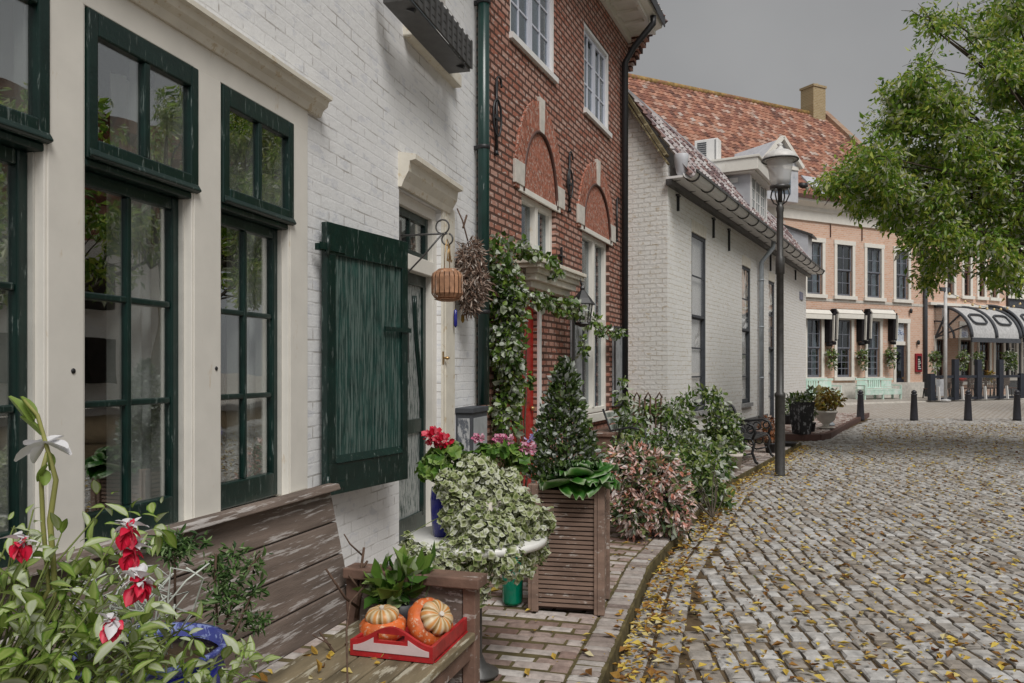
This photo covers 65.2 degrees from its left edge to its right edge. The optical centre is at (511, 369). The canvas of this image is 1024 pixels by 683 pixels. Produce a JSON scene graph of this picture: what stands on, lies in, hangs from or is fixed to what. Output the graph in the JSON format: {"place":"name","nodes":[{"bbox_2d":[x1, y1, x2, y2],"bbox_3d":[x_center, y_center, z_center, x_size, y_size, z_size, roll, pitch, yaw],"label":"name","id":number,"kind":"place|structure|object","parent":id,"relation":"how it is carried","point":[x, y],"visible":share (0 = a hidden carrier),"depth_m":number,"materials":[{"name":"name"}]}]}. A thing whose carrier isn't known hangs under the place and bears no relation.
{"place":"outdoors","nodes":[
{"label":"outdoors","id":0,"kind":"place"},
{"bbox_2d":[243,442,801,682],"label":"sidewalk","id":1,"kind":"structure","parent":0,"point":[608,667],"depth_m":4.83,"materials":[{"name":"brick"}]},
{"bbox_2d":[0,0,489,567],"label":"white house","id":2,"kind":"structure","parent":1,"relation":"on","point":[228,228],"depth_m":4.45,"materials":[{"name":"brick"}]},
{"bbox_2d":[0,0,53,567],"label":"window","id":3,"kind":"structure","parent":2,"relation":"in","point":[22,134],"depth_m":3.01,"materials":[{"name":"green paint"}]},
{"bbox_2d":[85,7,201,542],"bbox_3d":[-1.718,-0.366,3.729,0.301,2.209,1.000,0,0,15],"label":"window","id":4,"kind":"structure","parent":2,"relation":"in","point":[144,298],"depth_m":3.74,"materials":[{"name":"green paint"}]},
{"bbox_2d":[221,84,296,509],"bbox_3d":[-1.486,-0.366,4.599,0.301,2.209,0.993,0,0,15],"label":"window","id":5,"kind":"structure","parent":2,"relation":"in","point":[253,396],"depth_m":4.59,"materials":[{"name":"green paint"}]},
{"bbox_2d":[399,272,425,543],"bbox_3d":[-0.911,0.320,6.867,0.070,2.320,0.817,0,0,15],"label":"door","id":6,"kind":"structure","parent":2,"relation":"in","point":[412,492],"depth_m":7.05,"materials":[{"name":"green paint"}]},
{"bbox_2d":[383,0,472,73],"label":"window box","id":7,"kind":"object","parent":2,"relation":"attached to","point":[414,21],"visible":1,"depth_m":6.49,"materials":[{"name":"grey metal"}]},
{"bbox_2d":[403,2,461,87],"bbox_3d":[-0.737,-3.500,7.072,0.200,1.600,1.258,0,0,15],"label":"upper window","id":8,"kind":"structure","parent":2,"relation":"in","point":[454,79],"depth_m":7.02,"materials":[{"name":"beige paint"}]},
{"bbox_2d":[431,239,462,301],"bbox_3d":[-0.509,-0.786,6.297,0.250,0.495,0.250,0,0,15],"label":"hanging lantern","id":9,"kind":"object","parent":2,"relation":"hanging from","point":[445,284],"visible":1,"depth_m":6.21,"materials":[{"name":"wicker"}]},
{"bbox_2d":[454,305,456,327],"bbox_3d":[-0.534,-0.575,7.564,0.033,0.345,0.033,0,0,-8],"label":"glass pendant","id":10,"kind":"object","parent":2,"relation":"hanging from","point":[455,318],"visible":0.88,"depth_m":7.55,"materials":[{"name":"glass"}]},
{"bbox_2d":[455,406,488,471],"bbox_3d":[-0.381,0.932,7.927,0.206,1.135,0.529,0,0,15],"label":"meter cabinet","id":11,"kind":"object","parent":2,"relation":"attached to","point":[471,421],"visible":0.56,"depth_m":7.70,"materials":[{"name":"grey metal"}]},
{"bbox_2d":[454,208,497,320],"bbox_3d":[-0.386,-1.010,7.669,0.430,1.095,0.463,0,0,44],"label":"dried bundle","id":12,"kind":"object","parent":2,"relation":"hanging from","point":[474,274],"visible":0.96,"depth_m":7.61,"materials":[{"name":"brown plant"}]},
{"bbox_2d":[245,442,768,682],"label":"pavement bricks","id":13,"kind":"object","parent":1,"relation":"on","point":[564,666],"visible":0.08,"depth_m":4.57,"materials":[{"name":"brick"}]},
{"bbox_2d":[0,483,486,682],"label":"wooden bench","id":14,"kind":"object","parent":13,"relation":"on","point":[296,534],"visible":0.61,"depth_m":3.01,"materials":[{"name":"brown wood"}]},
{"bbox_2d":[1,396,71,674],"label":"white lily","id":15,"kind":"object","parent":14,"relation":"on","point":[27,409],"visible":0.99,"depth_m":1.55,"materials":[{"name":"plant"}]},
{"bbox_2d":[0,480,281,682],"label":"foreground fuchsia","id":16,"kind":"object","parent":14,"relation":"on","point":[97,634],"visible":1,"depth_m":1.49,"materials":[{"name":"plant"}]},
{"bbox_2d":[49,523,275,682],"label":"shrub","id":17,"kind":"object","parent":14,"relation":"on","point":[213,633],"visible":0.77,"depth_m":2.10,"materials":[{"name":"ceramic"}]},
{"bbox_2d":[251,643,385,682],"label":"fallen leaves","id":18,"kind":"object","parent":14,"relation":"on","point":[263,676],"visible":0.59,"depth_m":2.79,"materials":[{"name":"yellow plant"}]},
{"bbox_2d":[312,534,367,682],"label":"dry branch","id":19,"kind":"object","parent":14,"relation":"on","point":[359,594],"visible":0.94,"depth_m":3.20,"materials":[{"name":"brown wood"}]},
{"bbox_2d":[350,617,467,663],"bbox_3d":[-0.378,1.000,3.144,0.336,0.120,0.473,0,0,16],"label":"serving tray","id":20,"kind":"object","parent":14,"relation":"on","point":[406,646],"visible":0.6,"depth_m":2.93,"materials":[{"name":"red paint"}]},
{"bbox_2d":[359,604,406,640],"bbox_3d":[-0.500,0.980,3.101,0.184,0.136,0.184,0,0,0],"label":"turban squash","id":21,"kind":"object","parent":20,"relation":"on","point":[377,617],"visible":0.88,"depth_m":3.05,"materials":[{"name":"food"}]},
{"bbox_2d":[353,540,435,620],"bbox_3d":[-0.452,0.889,3.366,0.405,0.341,0.344,0,0,-35],"label":"salad plant","id":22,"kind":"object","parent":20,"relation":"on","point":[384,590],"visible":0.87,"depth_m":3.27,"materials":[{"name":"green plant"}]},
{"bbox_2d":[407,597,452,645],"bbox_3d":[-0.316,0.979,3.101,0.177,0.176,0.178,0,0,0],"label":"turban squash","id":23,"kind":"object","parent":20,"relation":"on","point":[429,621],"visible":0.91,"depth_m":3.04,"materials":[{"name":"food"}]},
{"bbox_2d":[405,526,546,681],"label":"round table","id":24,"kind":"object","parent":13,"relation":"on","point":[488,672],"visible":0.27,"depth_m":3.85,"materials":[{"name":"white metal"}]},
{"bbox_2d":[414,425,465,537],"bbox_3d":[-0.351,0.544,3.982,0.255,0.542,0.240,0,0,0],"label":"red geranium","id":25,"kind":"object","parent":24,"relation":"on","point":[440,456],"visible":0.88,"depth_m":3.92,"materials":[{"name":"plant"}]},
{"bbox_2d":[398,453,555,607],"bbox_3d":[-0.124,0.758,3.817,0.543,0.700,0.757,0,0,42],"label":"variegated ivy","id":26,"kind":"object","parent":24,"relation":"on","point":[482,498],"visible":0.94,"depth_m":3.77,"materials":[{"name":"plant"}]},
{"bbox_2d":[462,433,537,472],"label":"pink geranium","id":27,"kind":"object","parent":24,"relation":"on","point":[509,451],"visible":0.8,"depth_m":4.17,"materials":[{"name":"plant"}]},
{"bbox_2d":[502,554,522,605],"bbox_3d":[0.003,1.327,5.139,0.140,0.345,0.140,0,0,0],"label":"green jar","id":28,"kind":"object","parent":13,"relation":"on","point":[512,593],"visible":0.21,"depth_m":5.08,"materials":[{"name":"green ceramic"}]},
{"bbox_2d":[528,483,609,615],"bbox_3d":[0.372,1.105,5.127,0.474,0.790,0.422,0,0,12],"label":"timber planter","id":29,"kind":"object","parent":13,"relation":"on","point":[573,573],"visible":0.73,"depth_m":4.94,"materials":[{"name":"brown wood"}]},
{"bbox_2d":[522,355,607,488],"bbox_3d":[0.357,0.317,5.136,0.602,0.834,0.593,0,0,0],"label":"clipped conifer","id":30,"kind":"object","parent":29,"relation":"in","point":[564,408],"visible":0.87,"depth_m":5.06,"materials":[{"name":"green plant"}]},
{"bbox_2d":[538,458,620,499],"bbox_3d":[0.420,0.669,5.021,0.521,0.243,0.522,0,0,0],"label":"cabbage","id":31,"kind":"object","parent":29,"relation":"in","point":[589,478],"visible":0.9,"depth_m":4.87,"materials":[{"name":"green plant"}]},
{"bbox_2d":[602,409,668,447],"bbox_3d":[1.942,1.038,12.463,0.694,0.928,1.535,0,0,22],"label":"slatted bench","id":32,"kind":"object","parent":13,"relation":"on","point":[610,420],"visible":0.27,"depth_m":11.93,"materials":[{"name":"grey wood"}]},
{"bbox_2d":[631,392,664,435],"bbox_3d":[2.065,0.913,12.102,0.537,1.174,0.125,0,0,-13],"label":"iron trellis","id":33,"kind":"object","parent":13,"relation":"on","point":[649,409],"visible":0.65,"depth_m":12.15,"materials":[{"name":"black metal"}]},
{"bbox_2d":[602,440,697,541],"bbox_3d":[1.238,1.095,7.289,0.934,0.907,0.961,0,0,0],"label":"pieris shrub","id":34,"kind":"object","parent":13,"relation":"on","point":[653,494],"visible":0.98,"depth_m":7.10,"materials":[{"name":"pink plant"}]},
{"bbox_2d":[610,375,710,439],"bbox_3d":[2.540,0.790,12.894,1.342,1.434,3.068,0,0,21],"label":"arching shrub","id":35,"kind":"object","parent":13,"relation":"on","point":[669,411],"visible":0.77,"depth_m":12.13,"materials":[{"name":"green plant"}]},
{"bbox_2d":[689,383,751,462],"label":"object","id":36,"kind":"object","parent":13,"relation":"on","point":[725,434],"visible":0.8,"depth_m":12.10,"materials":[{"name":"green plant"}]},
{"bbox_2d":[717,404,773,464],"bbox_3d":[3.827,1.026,13.248,0.768,0.922,1.294,0,0,29],"label":"iron bench","id":37,"kind":"object","parent":13,"relation":"on","point":[748,436],"visible":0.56,"depth_m":13.62,"materials":[{"name":"black metal"}]},
{"bbox_2d":[757,415,774,452],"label":"rust plant","id":38,"kind":"object","parent":13,"relation":"on","point":[772,442],"visible":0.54,"depth_m":14.48,"materials":[{"name":"orange plant"}]},
{"bbox_2d":[476,0,667,490],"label":"brick house","id":39,"kind":"structure","parent":1,"relation":"on","point":[559,70],"depth_m":11.09,"materials":[{"name":"red brick"}]},
{"bbox_2d":[509,292,541,486],"bbox_3d":[0.124,0.265,9.679,0.130,2.430,1.009,0,0,22],"label":"door","id":40,"kind":"structure","parent":39,"relation":"in","point":[530,408],"depth_m":10.01,"materials":[{"name":"red paint"}]},
{"bbox_2d":[509,0,558,83],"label":"window","id":41,"kind":"structure","parent":39,"relation":"in","point":[525,32],"depth_m":10.22,"materials":[{"name":"white paint"}]},
{"bbox_2d":[521,194,551,258],"bbox_3d":[0.225,-1.710,10.182,0.189,0.860,1.235,0,0,22],"label":"window","id":42,"kind":"structure","parent":39,"relation":"in","point":[534,209],"depth_m":10.17,"materials":[{"name":"beige paint"}]},
{"bbox_2d":[488,231,628,486],"bbox_3d":[0.898,-0.014,10.685,0.672,3.036,5.226,0,0,24],"label":"climbing vine","id":43,"kind":"object","parent":39,"relation":"attached to","point":[510,359],"visible":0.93,"depth_m":8.64,"materials":[{"name":"green plant"}]},
{"bbox_2d":[582,232,612,421],"bbox_3d":[1.239,-0.645,12.522,0.287,2.870,1.591,0,0,22],"label":"window","id":44,"kind":"structure","parent":39,"relation":"in","point":[591,243],"depth_m":12.53,"materials":[{"name":"beige paint"}]},
{"bbox_2d":[583,22,611,138],"bbox_3d":[1.260,-4.510,12.568,0.260,1.380,1.451,0,0,22],"label":"window","id":45,"kind":"structure","parent":39,"relation":"in","point":[590,97],"depth_m":12.72,"materials":[{"name":"white paint"}]},
{"bbox_2d":[602,416,714,463],"bbox_3d":[1.925,1.068,11.334,1.542,0.879,2.604,0,0,0],"label":"boxwood shrub","id":46,"kind":"object","parent":1,"relation":"on","point":[657,441],"visible":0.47,"depth_m":10.66,"materials":[{"name":"green plant"}]},
{"bbox_2d":[566,442,798,682],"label":"kerb","id":47,"kind":"structure","parent":1,"relation":"on","point":[598,647],"depth_m":5.00,"materials":[{"name":"stone"}]},
{"bbox_2d":[716,455,738,469],"bbox_3d":[3.030,1.324,11.256,0.354,0.352,0.280,0,0,0],"label":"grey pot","id":48,"kind":"object","parent":47,"relation":"on","point":[718,458],"visible":0.22,"depth_m":11.23,"materials":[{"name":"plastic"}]},
{"bbox_2d":[727,453,742,471],"bbox_3d":[3.304,1.370,11.881,0.248,0.260,0.248,0,0,0],"label":"white clay pot","id":49,"kind":"object","parent":47,"relation":"on","point":[739,456],"visible":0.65,"depth_m":11.79,"materials":[{"name":"white ceramic"}]},
{"bbox_2d":[785,441,797,446],"bbox_3d":[5.438,1.460,15.790,0.389,0.080,0.389,0,0,0],"label":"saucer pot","id":50,"kind":"object","parent":47,"relation":"on","point":[790,443],"visible":0.57,"depth_m":15.65,"materials":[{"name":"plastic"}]},
{"bbox_2d":[656,440,738,517],"bbox_3d":[2.208,1.326,9.098,1.105,0.988,1.934,0,0,0],"label":"leafy shrub","id":51,"kind":"object","parent":1,"relation":"on","point":[710,494],"visible":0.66,"depth_m":9.16,"materials":[{"name":"green plant"}]},
{"bbox_2d":[628,89,824,452],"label":"limewashed house","id":52,"kind":"structure","parent":1,"relation":"on","point":[702,237],"depth_m":16.22,"materials":[{"name":"brick"}]},
{"bbox_2d":[691,219,707,416],"bbox_3d":[3.711,-1.000,15.857,0.164,3.780,1.357,0,0,29],"label":"window","id":53,"kind":"structure","parent":52,"relation":"in","point":[697,242],"depth_m":16.02,"materials":[{"name":"grey paint"}]},
{"bbox_2d":[741,255,752,407],"bbox_3d":[5.718,-0.925,19.523,0.164,3.630,1.244,0,0,29],"label":"window","id":54,"kind":"structure","parent":52,"relation":"in","point":[746,402],"depth_m":19.77,"materials":[{"name":"grey paint"}]},
{"bbox_2d":[768,272,774,422],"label":"window","id":55,"kind":"structure","parent":52,"relation":"in","point":[771,276],"depth_m":22.49,"materials":[{"name":"grey paint"}]},
{"bbox_2d":[749,413,865,433],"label":"corner pavement bricks","id":56,"kind":"object","parent":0,"point":[841,419],"visible":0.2,"depth_m":22.55,"materials":[{"name":"red brick"}]},
{"bbox_2d":[785,401,790,423],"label":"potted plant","id":57,"kind":"object","parent":56,"relation":"on","point":[787,419],"visible":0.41,"depth_m":21.72,"materials":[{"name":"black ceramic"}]},
{"bbox_2d":[785,385,817,434],"bbox_3d":[6.657,0.903,18.446,0.619,1.144,0.654,0,0,-44],"label":"black planter","id":58,"kind":"object","parent":56,"relation":"on","point":[801,409],"visible":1,"depth_m":18.32,"materials":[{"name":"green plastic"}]},
{"bbox_2d":[756,413,868,440],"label":"corner kerb","id":59,"kind":"structure","parent":56,"relation":"on","point":[816,437],"depth_m":18.42,"materials":[{"name":"brown paint"}]},
{"bbox_2d":[811,406,818,431],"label":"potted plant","id":60,"kind":"object","parent":56,"relation":"on","point":[815,413],"visible":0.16,"depth_m":19.17,"materials":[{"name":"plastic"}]},
{"bbox_2d":[814,386,847,428],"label":"potted plant","id":61,"kind":"object","parent":56,"relation":"on","point":[826,416],"visible":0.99,"depth_m":19.88,"materials":[{"name":"green plant"}]},
{"bbox_2d":[856,390,864,420],"bbox_3d":[11.042,1.115,25.347,0.250,0.970,0.244,0,0,0],"label":"bollard","id":62,"kind":"object","parent":56,"relation":"on","point":[860,405],"visible":0.9,"depth_m":25.27,"materials":[{"name":"metal"}]},
{"bbox_2d":[610,418,1023,682],"bbox_3d":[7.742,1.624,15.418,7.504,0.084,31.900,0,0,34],"label":"cobblestones","id":63,"kind":"structure","parent":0,"point":[847,440],"depth_m":6.56,"materials":[{"name":"grey stone"}]},
{"bbox_2d":[485,423,1023,682],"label":"fallen leaves","id":64,"kind":"object","parent":63,"relation":"on","point":[651,670],"visible":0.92,"depth_m":5.92,"materials":[{"name":"yellow plant"}]},
{"bbox_2d":[761,143,798,475],"bbox_3d":[4.064,-0.925,12.133,0.552,5.050,0.552,0,0,0],"label":"street lamp","id":65,"kind":"object","parent":63,"relation":"on","point":[780,160],"visible":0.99,"depth_m":12.08,"materials":[{"name":"grey metal"}]},
{"bbox_2d":[800,0,1023,301],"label":"street tree","id":66,"kind":"object","parent":63,"relation":"on","point":[873,181],"visible":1,"depth_m":13.10,"materials":[{"name":"green plant"}]},
{"bbox_2d":[910,390,917,420],"bbox_3d":[12.737,1.115,25.347,0.250,0.970,0.244,0,0,0],"label":"bollard","id":67,"kind":"object","parent":63,"relation":"on","point":[913,411],"visible":1,"depth_m":25.27,"materials":[{"name":"metal"}]},
{"bbox_2d":[964,390,972,420],"bbox_3d":[14.447,1.115,25.347,0.250,0.970,0.244,0,0,0],"label":"bollard","id":68,"kind":"object","parent":63,"relation":"on","point":[967,410],"visible":1,"depth_m":25.27,"materials":[{"name":"metal"}]},
{"bbox_2d":[1012,390,1021,420],"bbox_3d":[16.000,1.115,25.347,0.250,0.970,0.244,0,0,0],"label":"bollard","id":69,"kind":"object","parent":63,"relation":"on","point":[1017,409],"visible":1,"depth_m":25.27,"materials":[{"name":"metal"}]},
{"bbox_2d":[628,0,1023,330],"label":"sky","id":70,"kind":"structure","parent":0,"point":[762,50],"materials":[{"name":"grey"}]},
{"bbox_2d":[809,394,1013,402],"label":"pavement","id":71,"kind":"structure","parent":0,"point":[854,400],"depth_m":36.56,"materials":[{"name":"grey stone"}]},
{"bbox_2d":[628,73,927,398],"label":"orange house","id":72,"kind":"structure","parent":71,"relation":"on","point":[858,297],"depth_m":38.23,"materials":[{"name":"brick"}]},
{"bbox_2d":[806,318,826,377],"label":"window","id":73,"kind":"structure","parent":72,"relation":"in","point":[813,355],"depth_m":36.56,"materials":[{"name":"grey paint"}]},
{"bbox_2d":[806,237,827,297],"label":"window","id":74,"kind":"structure","parent":72,"relation":"in","point":[813,294],"depth_m":36.59,"materials":[{"name":"grey paint"}]},
{"bbox_2d":[824,346,840,370],"bbox_3d":[14.583,-0.570,36.475,0.754,1.238,0.638,0,0,-27],"label":"hanging basket","id":75,"kind":"object","parent":72,"relation":"hanging from","point":[831,357],"visible":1,"depth_m":36.41,"materials":[{"name":"green plant"}]},
{"bbox_2d":[833,318,856,380],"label":"window","id":76,"kind":"structure","parent":72,"relation":"in","point":[836,377],"depth_m":37.45,"materials":[{"name":"grey paint"}]},
{"bbox_2d":[833,239,857,299],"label":"window","id":77,"kind":"structure","parent":72,"relation":"in","point":[842,243],"depth_m":37.36,"materials":[{"name":"grey paint"}]},
{"bbox_2d":[855,348,869,370],"bbox_3d":[16.389,-0.547,37.445,0.654,1.269,0.636,0,0,-39],"label":"hanging basket","id":78,"kind":"object","parent":72,"relation":"hanging from","point":[862,357],"visible":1,"depth_m":37.36,"materials":[{"name":"green plant"}]},
{"bbox_2d":[863,318,884,377],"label":"window","id":79,"kind":"structure","parent":72,"relation":"in","point":[879,368],"depth_m":38.38,"materials":[{"name":"grey paint"}]},
{"bbox_2d":[863,243,886,301],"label":"window","id":80,"kind":"structure","parent":72,"relation":"in","point":[871,246],"depth_m":38.38,"materials":[{"name":"grey paint"}]},
{"bbox_2d":[883,344,897,369],"bbox_3d":[18.182,-0.634,38.408,0.649,1.272,0.673,0,0,-12],"label":"hanging basket","id":81,"kind":"object","parent":72,"relation":"hanging from","point":[890,354],"visible":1,"depth_m":38.30,"materials":[{"name":"green plant"}]},
{"bbox_2d":[893,318,910,381],"bbox_3d":[19.000,-0.568,39.176,1.248,3.895,0.260,0,0,-27],"label":"door","id":82,"kind":"structure","parent":72,"relation":"in","point":[898,374],"depth_m":39.29,"materials":[{"name":"white paint"}]},
{"bbox_2d":[892,246,913,302],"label":"window","id":83,"kind":"structure","parent":72,"relation":"in","point":[898,300],"depth_m":39.30,"materials":[{"name":"grey paint"}]},
{"bbox_2d":[806,378,841,397],"bbox_3d":[13.255,0.860,34.991,2.756,0.980,0.540,0,0,-27],"label":"mint bench","id":84,"kind":"object","parent":71,"relation":"on","point":[824,382],"visible":0.34,"depth_m":35.38,"materials":[{"name":"paint"}]},
{"bbox_2d":[855,378,901,399],"bbox_3d":[16.918,0.860,36.896,2.521,0.980,0.540,0,0,-27],"label":"mint bench","id":85,"kind":"object","parent":71,"relation":"on","point":[869,383],"visible":0.97,"depth_m":36.90,"materials":[{"name":"paint"}]},
{"bbox_2d":[904,164,1023,395],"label":"restaurant house","id":86,"kind":"structure","parent":71,"relation":"on","point":[990,333],"depth_m":40.90,"materials":[{"name":"orange brick"}]},
{"bbox_2d":[933,335,947,384],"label":"window","id":87,"kind":"structure","parent":86,"relation":"in","point":[936,344],"depth_m":40.64,"materials":[{"name":"white paint"}]},
{"bbox_2d":[943,257,958,297],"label":"window","id":88,"kind":"structure","parent":86,"relation":"in","point":[954,286],"depth_m":40.96,"materials":[{"name":"white paint"}]},
{"bbox_2d":[956,347,970,371],"bbox_3d":[21.773,-0.522,38.607,0.641,1.213,0.568,0,0,-27],"label":"hanging basket","id":89,"kind":"object","parent":86,"relation":"hanging from","point":[962,357],"visible":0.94,"depth_m":38.52,"materials":[{"name":"green plant"}]},
{"bbox_2d":[958,336,973,384],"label":"window","id":90,"kind":"structure","parent":86,"relation":"in","point":[960,338],"depth_m":41.55,"materials":[{"name":"white paint"}]},
{"bbox_2d":[960,247,974,298],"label":"window","id":91,"kind":"structure","parent":86,"relation":"in","point":[964,296],"depth_m":41.57,"materials":[{"name":"white paint"}]},
{"bbox_2d":[970,347,984,369],"bbox_3d":[22.835,-0.465,39.170,0.631,1.297,0.712,0,0,13],"label":"hanging basket","id":92,"kind":"object","parent":86,"relation":"hanging from","point":[976,354],"visible":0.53,"depth_m":39.11,"materials":[{"name":"green plant"}]},
{"bbox_2d":[976,251,988,299],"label":"window","id":93,"kind":"structure","parent":86,"relation":"in","point":[978,297],"depth_m":41.89,"materials":[{"name":"brown paint"}]},
{"bbox_2d":[977,342,992,384],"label":"window","id":94,"kind":"structure","parent":86,"relation":"in","point":[978,343],"depth_m":42.36,"materials":[{"name":"brown paint"}]},
{"bbox_2d":[989,258,1001,300],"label":"window","id":95,"kind":"structure","parent":86,"relation":"in","point":[997,298],"depth_m":42.51,"materials":[{"name":"brown paint"}]},
{"bbox_2d":[993,343,1005,374],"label":"window","id":96,"kind":"structure","parent":86,"relation":"in","point":[995,345],"depth_m":42.80,"materials":[{"name":"brown paint"}]},
{"bbox_2d":[1000,349,1017,371],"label":"hanging basket","id":97,"kind":"object","parent":86,"relation":"hanging from","point":[1010,358],"visible":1,"depth_m":40.25,"materials":[{"name":"green plant"}]},
{"bbox_2d":[982,378,995,395],"bbox_3d":[23.110,0.817,38.817,0.533,1.053,0.606,0,0,9],"label":"terrace chair","id":98,"kind":"object","parent":71,"relation":"on","point":[994,385],"visible":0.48,"depth_m":38.61,"materials":[{"name":"grey wood"}]},
{"bbox_2d":[970,171,1023,393],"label":"dark grey house","id":99,"kind":"structure","parent":71,"relation":"on","point":[1018,348],"depth_m":43.47,"materials":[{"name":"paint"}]},
{"bbox_2d":[1009,343,1018,379],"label":"window","id":100,"kind":"structure","parent":99,"relation":"in","point":[1015,345],"depth_m":43.43,"materials":[{"name":"white paint"}]},
{"bbox_2d":[1021,338,1023,372],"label":"window","id":101,"kind":"structure","parent":99,"relation":"in","point":[1022,358],"depth_m":43.64,"materials":[{"name":"white paint"}]},
{"bbox_3d":[22.798,0.960,39.098,0.840,0.760,0.819,0,0,-27],"label":"terrace table","id":102,"kind":"object","parent":71,"relation":"on","visible":0},
{"bbox_2d":[984,370,994,382],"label":"terrace flowers","id":103,"kind":"object","parent":102,"relation":"on","point":[988,372],"visible":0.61,"depth_m":38.51,"materials":[{"name":"yellow plant"}]},
{"bbox_2d":[814,399,1023,418],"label":"street","id":104,"kind":"structure","parent":0,"point":[984,409],"depth_m":30.86,"materials":[{"name":"grey stone"}]},
{"bbox_2d":[841,398,1023,404],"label":"kerb","id":105,"kind":"structure","parent":104,"relation":"on","point":[921,401],"depth_m":35.03,"materials":[{"name":"stone"}]},
{"bbox_2d":[939,287,950,400],"bbox_3d":[19.126,-1.130,35.304,0.572,5.020,0.431,0,0,-57],"label":"flag pole","id":106,"kind":"object","parent":104,"relation":"on","point":[945,289],"visible":0.98,"depth_m":35.28,"materials":[{"name":"metal"}]},
{"bbox_2d":[948,292,1023,310],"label":"string lights","id":107,"kind":"object","parent":106,"relation":"hanging from","point":[972,304],"visible":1,"depth_m":37.99,"materials":[{"name":"black metal"}]},
{"bbox_2d":[928,359,1023,400],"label":"terrace screen","id":108,"kind":"object","parent":104,"relation":"on","point":[977,376],"visible":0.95,"depth_m":36.95,"materials":[{"name":"black metal"}]},
{"bbox_2d":[927,350,942,373],"bbox_3d":[19.856,-0.441,37.651,0.742,1.346,0.710,0,0,-27],"label":"hanging basket","id":109,"kind":"object","parent":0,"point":[933,358],"visible":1,"depth_m":37.52,"materials":[{"name":"green plant"}]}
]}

